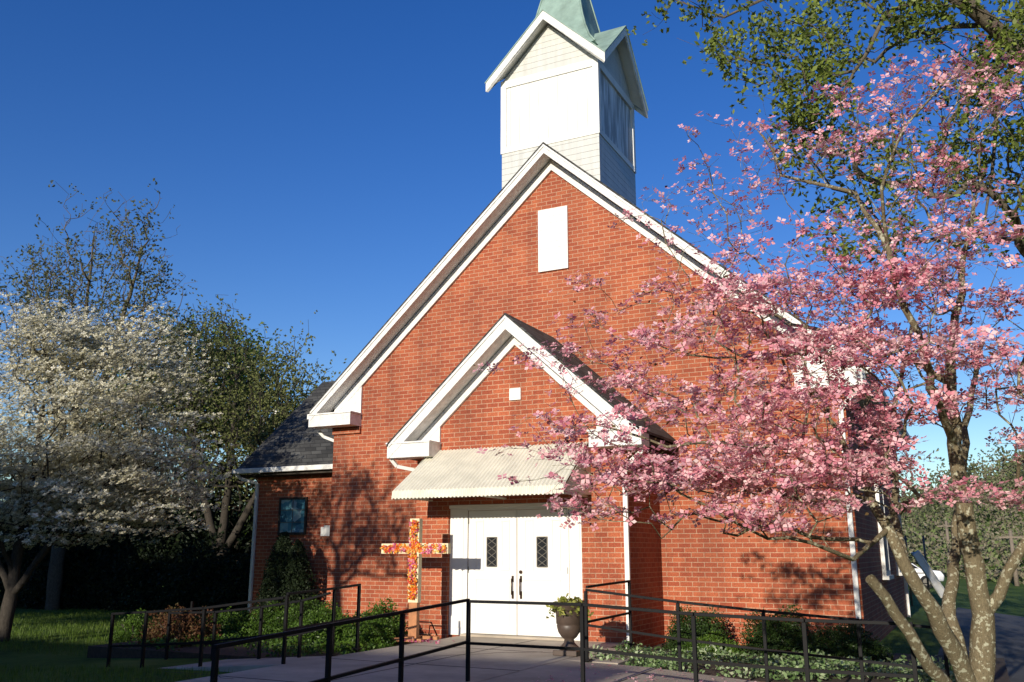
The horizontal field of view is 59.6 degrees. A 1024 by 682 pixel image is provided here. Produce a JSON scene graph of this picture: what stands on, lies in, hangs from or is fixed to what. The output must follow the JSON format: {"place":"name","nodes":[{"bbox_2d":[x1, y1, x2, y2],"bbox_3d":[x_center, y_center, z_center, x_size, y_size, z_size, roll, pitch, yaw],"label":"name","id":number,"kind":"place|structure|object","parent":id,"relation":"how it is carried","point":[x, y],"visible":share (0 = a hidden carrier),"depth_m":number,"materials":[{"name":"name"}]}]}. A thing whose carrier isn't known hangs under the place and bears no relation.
{"place":"outdoors","nodes":[
{"label":"outdoors","id":0,"kind":"place"},
{"bbox_2d":[0,607,247,681],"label":"grass","id":1,"kind":"structure","parent":0,"point":[40,676],"depth_m":16.13,"materials":[{"name":"green plant"}]},
{"bbox_2d":[0,472,1023,681],"bbox_3d":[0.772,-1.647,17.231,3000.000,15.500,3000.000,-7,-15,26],"label":"ground","id":2,"kind":"structure","parent":0,"point":[1012,603],"depth_m":16.16,"materials":[{"name":"green plant"}]},
{"bbox_2d":[0,525,26,606],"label":"hedge shrub","id":3,"kind":"object","parent":2,"relation":"on","point":[1,587],"visible":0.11,"depth_m":28.36,"materials":[{"name":"green plant"}]},
{"bbox_2d":[0,427,160,589],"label":"evergreen tree","id":4,"kind":"object","parent":2,"relation":"on","point":[107,542],"visible":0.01,"depth_m":33.25,"materials":[{"name":"green plant"}]},
{"bbox_2d":[0,437,200,607],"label":"evergreen tree","id":5,"kind":"object","parent":2,"relation":"on","point":[82,549],"visible":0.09,"depth_m":27.98,"materials":[{"name":"green plant"}]},
{"bbox_2d":[0,177,214,609],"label":"tall budding tree","id":6,"kind":"object","parent":2,"relation":"on","point":[54,579],"visible":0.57,"depth_m":27.25,"materials":[{"name":"green plant"}]},
{"bbox_2d":[0,291,251,641],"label":"white dogwood","id":7,"kind":"object","parent":2,"relation":"on","point":[82,455],"visible":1,"depth_m":17.64,"materials":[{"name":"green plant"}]},
{"bbox_2d":[0,493,251,578],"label":"distant wood","id":8,"kind":"object","parent":2,"relation":"on","point":[168,534],"visible":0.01,"depth_m":57.25,"materials":[{"name":"green plant"}]},
{"bbox_2d":[105,608,151,642],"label":"light green shrub","id":9,"kind":"object","parent":2,"relation":"on","point":[135,625],"visible":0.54,"depth_m":15.16,"materials":[{"name":"green plant"}]},
{"bbox_2d":[76,522,206,611],"bbox_3d":[-10.988,6.745,26.623,4.814,2.747,2.500,-7,-15,26],"label":"hedge shrub","id":10,"kind":"object","parent":2,"relation":"on","point":[118,580],"visible":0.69,"depth_m":26.16,"materials":[{"name":"green plant"}]},
{"bbox_2d":[57,312,302,549],"bbox_3d":[-10.717,4.077,32.733,14.499,10.627,6.522,-7,-15,26],"label":"bright green tree","id":11,"kind":"object","parent":2,"relation":"on","point":[227,385],"visible":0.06,"depth_m":32.13,"materials":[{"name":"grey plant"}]},
{"bbox_2d":[145,531,249,615],"bbox_3d":[-8.517,6.502,24.886,4.600,2.413,2.495,-7,-15,26],"label":"hedge shrub","id":12,"kind":"object","parent":2,"relation":"on","point":[182,590],"visible":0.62,"depth_m":24.45,"materials":[{"name":"green plant"}]},
{"bbox_2d":[147,442,255,584],"bbox_3d":[-9.102,6.374,29.127,7.142,5.922,6.021,-7,-15,26],"label":"evergreen tree","id":13,"kind":"object","parent":2,"relation":"on","point":[240,546],"visible":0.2,"depth_m":28.03,"materials":[{"name":"green plant"}]},
{"bbox_2d":[208,549,250,615],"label":"hedge shrub","id":14,"kind":"object","parent":2,"relation":"on","point":[240,584],"visible":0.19,"depth_m":23.28,"materials":[{"name":"green plant"}]},
{"bbox_2d":[116,286,346,581],"bbox_3d":[-8.505,2.978,27.541,9.581,10.357,5.336,-7,-15,26],"label":"leafy tree","id":15,"kind":"object","parent":2,"relation":"on","point":[233,434],"visible":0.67,"depth_m":27.03,"materials":[{"name":"green plant"}]},
{"bbox_2d":[87,640,430,658],"bbox_3d":[-3.691,5.092,14.441,4.880,0.400,3.500,-7,-15,26],"label":"planting bed","id":16,"kind":"object","parent":2,"relation":"on","point":[97,651],"visible":0.15,"depth_m":13.47,"materials":[{"name":"soil"}]},
{"bbox_2d":[129,603,222,647],"bbox_3d":[-5.398,4.670,14.435,1.533,0.837,1.298,-7,-15,26],"label":"russet shrub","id":17,"kind":"object","parent":16,"relation":"on","point":[186,625],"visible":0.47,"depth_m":14.23,"materials":[{"name":"brown plant"}]},
{"bbox_2d":[205,606,255,638],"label":"hedge bush","id":18,"kind":"object","parent":16,"relation":"on","point":[229,624],"visible":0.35,"depth_m":15.29,"materials":[{"name":"green plant"}]},
{"bbox_2d":[119,630,386,657],"bbox_3d":[-4.082,4.620,13.635,4.832,0.274,1.558,-7,-15,26],"label":"ground cover","id":19,"kind":"object","parent":16,"relation":"on","point":[307,649],"visible":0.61,"depth_m":13.22,"materials":[{"name":"green plant"}]},
{"bbox_2d":[236,600,299,642],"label":"hedge bush","id":20,"kind":"object","parent":16,"relation":"on","point":[271,622],"visible":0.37,"depth_m":15.05,"materials":[{"name":"green plant"}]},
{"bbox_2d":[274,595,352,640],"bbox_3d":[-3.396,4.696,14.979,1.517,0.850,1.293,-7,-15,26],"label":"hedge bush","id":21,"kind":"object","parent":16,"relation":"on","point":[307,608],"visible":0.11,"depth_m":14.90,"materials":[{"name":"green plant"}]},
{"bbox_2d":[287,599,360,646],"bbox_3d":[-2.985,4.567,14.378,1.230,0.806,1.361,9,-16,-33],"label":"hedge bush","id":22,"kind":"object","parent":16,"relation":"on","point":[321,615],"visible":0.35,"depth_m":14.17,"materials":[{"name":"green plant"}]},
{"bbox_2d":[334,618,397,651],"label":"hedge bush","id":23,"kind":"object","parent":16,"relation":"on","point":[371,631],"visible":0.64,"depth_m":13.56,"materials":[{"name":"green plant"}]},
{"bbox_2d":[352,597,410,642],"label":"hedge bush","id":24,"kind":"object","parent":16,"relation":"on","point":[394,622],"visible":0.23,"depth_m":14.59,"materials":[{"name":"green plant"}]},
{"bbox_2d":[419,621,437,635],"bbox_3d":[-1.385,4.707,14.630,0.371,0.226,0.074,-7,-15,26],"label":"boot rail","id":25,"kind":"object","parent":16,"relation":"on","point":[427,622],"visible":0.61,"depth_m":14.62,"materials":[{"name":"black metal"}]},
{"bbox_2d":[259,410,279,473],"bbox_3d":[-7.278,5.020,26.416,0.660,6.054,0.180,-7,-15,26],"label":"street lamp","id":26,"kind":"object","parent":2,"relation":"on","point":[264,418],"visible":0.2,"depth_m":27.11,"materials":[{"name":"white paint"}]},
{"bbox_2d":[250,531,321,621],"bbox_3d":[-4.757,5.133,19.029,1.728,2.132,1.364,-7,-15,26],"label":"conical evergreen","id":27,"kind":"object","parent":2,"relation":"on","point":[286,556],"visible":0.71,"depth_m":18.89,"materials":[{"name":"green plant"}]},
{"bbox_2d":[163,636,756,681],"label":"concrete walk","id":28,"kind":"structure","parent":2,"relation":"on","point":[540,665],"depth_m":10.72,"materials":[{"name":"grey concrete"}]},
{"bbox_2d":[106,596,284,667],"bbox_3d":[-4.223,3.944,11.707,3.077,1.214,0.110,-7,-15,26],"label":"handrail","id":29,"kind":"object","parent":28,"relation":"on","point":[201,642],"visible":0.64,"depth_m":11.87,"materials":[{"name":"black metal"}]},
{"bbox_2d":[164,592,330,659],"bbox_3d":[-3.763,4.138,12.482,2.978,1.274,0.110,-7,-15,26],"label":"handrail","id":30,"kind":"object","parent":28,"relation":"on","point":[259,631],"visible":0.54,"depth_m":12.41,"materials":[{"name":"black metal"}]},
{"bbox_2d":[281,584,362,663],"bbox_3d":[-2.469,3.721,11.713,0.110,1.001,1.610,-7,-15,26],"label":"handrail","id":31,"kind":"object","parent":28,"relation":"on","point":[285,628],"visible":0.68,"depth_m":11.83,"materials":[{"name":"black metal"}]},
{"bbox_2d":[210,598,470,681],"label":"handrail","id":32,"kind":"object","parent":28,"relation":"on","point":[401,659],"visible":1,"depth_m":7.96,"materials":[{"name":"black metal"}]},
{"bbox_2d":[166,652,517,678],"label":"concrete cracks","id":33,"kind":"object","parent":28,"relation":"on","point":[445,655],"visible":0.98,"depth_m":11.80,"materials":[{"name":"grey concrete"}]},
{"bbox_2d":[380,518,450,642],"bbox_3d":[-1.563,3.757,14.141,1.260,1.860,0.550,-7,-15,26],"label":"flower cross","id":34,"kind":"object","parent":28,"relation":"on","point":[415,548],"visible":0.99,"depth_m":14.12,"materials":[{"name":"plant"}]},
{"bbox_2d":[396,638,454,643],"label":"fallen petals","id":35,"kind":"object","parent":28,"relation":"on","point":[423,640],"visible":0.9,"depth_m":13.54,"materials":[{"name":"pink plant"}]},
{"bbox_2d":[218,640,656,681],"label":"concrete joints","id":36,"kind":"object","parent":28,"relation":"on","point":[438,665],"visible":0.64,"depth_m":10.69,"materials":[{"name":"grey concrete"}]},
{"bbox_2d":[546,593,593,656],"bbox_3d":[0.780,3.799,12.004,0.670,0.792,0.644,-7,-15,26],"label":"urn planter","id":37,"kind":"object","parent":28,"relation":"on","point":[568,622],"visible":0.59,"depth_m":11.87,"materials":[{"name":"brown metal"}]},
{"bbox_2d":[586,580,635,648],"bbox_3d":[1.339,3.702,11.967,0.113,0.935,1.449,-7,-15,28],"label":"handrail","id":38,"kind":"object","parent":28,"relation":"on","point":[630,643],"visible":0.88,"depth_m":12.42,"materials":[{"name":"black metal"}]},
{"bbox_2d":[523,664,737,681],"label":"fallen petals","id":39,"kind":"object","parent":28,"relation":"on","point":[626,676],"visible":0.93,"depth_m":9.98,"materials":[{"name":"pink plant"}]},
{"bbox_2d":[469,600,918,681],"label":"handrail","id":40,"kind":"object","parent":28,"relation":"on","point":[695,661],"visible":0.95,"depth_m":8.46,"materials":[{"name":"black metal"}]},
{"bbox_2d":[584,589,949,681],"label":"handrail","id":41,"kind":"object","parent":28,"relation":"on","point":[766,650],"visible":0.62,"depth_m":10.39,"materials":[{"name":"black metal"}]},
{"bbox_2d":[232,0,910,648],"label":"church","id":42,"kind":"structure","parent":2,"relation":"on","point":[390,432],"depth_m":16.14,"materials":[{"name":"red brick"}]},
{"bbox_2d":[277,497,307,534],"bbox_3d":[-4.966,3.960,20.232,0.800,0.830,0.048,-7,-15,26],"label":"window","id":43,"kind":"structure","parent":42,"relation":"in","point":[292,514],"depth_m":20.22,"materials":[{"name":"blue glass"}]},
{"bbox_2d":[321,525,329,535],"bbox_3d":[-4.106,4.192,19.739,0.280,0.230,0.032,-7,-15,26],"label":"wall box","id":44,"kind":"object","parent":42,"relation":"attached to","point":[325,530],"visible":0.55,"depth_m":19.73,"materials":[{"name":"white paint"}]},
{"bbox_2d":[467,510,516,634],"bbox_3d":[-0.338,3.797,14.736,0.912,1.975,0.094,-7,-15,26],"label":"door","id":45,"kind":"structure","parent":42,"relation":"in","point":[492,544],"depth_m":14.74,"materials":[{"name":"white paint"}]},
{"bbox_2d":[517,509,567,636],"bbox_3d":[0.486,3.701,14.330,0.912,1.975,0.094,-7,-15,26],"label":"door","id":46,"kind":"structure","parent":42,"relation":"in","point":[542,545],"depth_m":14.36,"materials":[{"name":"white paint"}]},
{"bbox_2d":[874,472,893,579],"bbox_3d":[7.260,3.582,17.462,0.118,2.070,1.120,-7,-15,26],"label":"window","id":47,"kind":"structure","parent":42,"relation":"in","point":[884,550],"depth_m":17.16,"materials":[{"name":"white paint"}]},
{"bbox_2d":[889,482,902,575],"bbox_3d":[8.792,4.281,20.416,0.118,2.070,1.120,-7,-15,26],"label":"window","id":48,"kind":"structure","parent":42,"relation":"in","point":[898,572],"depth_m":19.78,"materials":[{"name":"white paint"}]},
{"bbox_2d":[472,23,1023,681],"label":"pink dogwood","id":49,"kind":"object","parent":2,"relation":"on","point":[978,663],"visible":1,"depth_m":6.66,"materials":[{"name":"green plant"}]},
{"bbox_2d":[626,0,1023,275],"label":"overhanging oak","id":50,"kind":"object","parent":2,"relation":"on","point":[1000,33],"visible":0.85,"depth_m":10.24,"materials":[{"name":"green plant"}]},
{"bbox_2d":[641,643,1009,681],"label":"planting bed","id":51,"kind":"object","parent":2,"relation":"on","point":[1001,674],"visible":0.25,"depth_m":11.09,"materials":[{"name":"soil"}]},
{"bbox_2d":[662,605,731,651],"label":"boxwood","id":52,"kind":"object","parent":51,"relation":"on","point":[705,626],"visible":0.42,"depth_m":13.60,"materials":[{"name":"green plant"}]},
{"bbox_2d":[682,627,746,658],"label":"boxwood","id":53,"kind":"object","parent":51,"relation":"on","point":[715,637],"visible":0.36,"depth_m":12.73,"materials":[{"name":"green plant"}]},
{"bbox_2d":[589,640,955,681],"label":"ground cover","id":54,"kind":"object","parent":51,"relation":"on","point":[843,665],"visible":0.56,"depth_m":10.89,"materials":[{"name":"green plant"}]},
{"bbox_2d":[738,604,816,656],"bbox_3d":[3.950,4.266,13.104,1.258,0.802,1.192,-7,-15,26],"label":"boxwood","id":55,"kind":"object","parent":51,"relation":"on","point":[781,634],"visible":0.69,"depth_m":12.96,"materials":[{"name":"green plant"}]},
{"bbox_2d":[807,617,895,661],"bbox_3d":[4.703,4.198,12.509,1.233,0.662,1.109,-7,-15,26],"label":"boxwood","id":56,"kind":"object","parent":51,"relation":"on","point":[841,641],"visible":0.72,"depth_m":12.35,"materials":[{"name":"green plant"}]},
{"bbox_2d":[904,536,944,605],"bbox_3d":[12.621,6.995,27.011,1.357,2.164,0.454,3,-14,-14],"label":"playground slide","id":57,"kind":"object","parent":2,"relation":"on","point":[929,573],"visible":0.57,"depth_m":26.82,"materials":[{"name":"white paint"}]},
{"bbox_2d":[911,563,943,587],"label":"parked car","id":58,"kind":"object","parent":2,"relation":"on","point":[939,575],"visible":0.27,"depth_m":44.92,"materials":[{"name":"white metal"}]},
{"bbox_2d":[937,521,950,552],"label":"utility pole","id":59,"kind":"object","parent":2,"relation":"on","point":[947,531],"visible":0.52,"depth_m":74.91,"materials":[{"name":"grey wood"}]},
{"bbox_2d":[899,447,1023,583],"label":"hillside wood","id":60,"kind":"object","parent":2,"relation":"on","point":[984,538],"visible":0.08,"depth_m":82.65,"materials":[{"name":"green plant"}]},
{"bbox_2d":[899,416,1023,559],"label":"hillside greenery","id":61,"kind":"object","parent":2,"relation":"on","point":[949,481],"visible":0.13,"depth_m":99.86,"materials":[{"name":"green plant"}]},
{"bbox_2d":[938,607,1023,681],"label":"parking lot","id":62,"kind":"structure","parent":2,"relation":"on","point":[1009,630],"depth_m":18.04,"materials":[{"name":"grey asphalt"}]},
{"bbox_2d":[999,531,1022,585],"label":"utility pole","id":63,"kind":"object","parent":2,"relation":"on","point":[1015,574],"visible":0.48,"depth_m":59.86,"materials":[{"name":"brown wood"}]},
{"bbox_2d":[0,0,1023,515],"label":"sky","id":64,"kind":"structure","parent":0,"point":[323,156],"materials":[{"name":"blue"}]}
]}

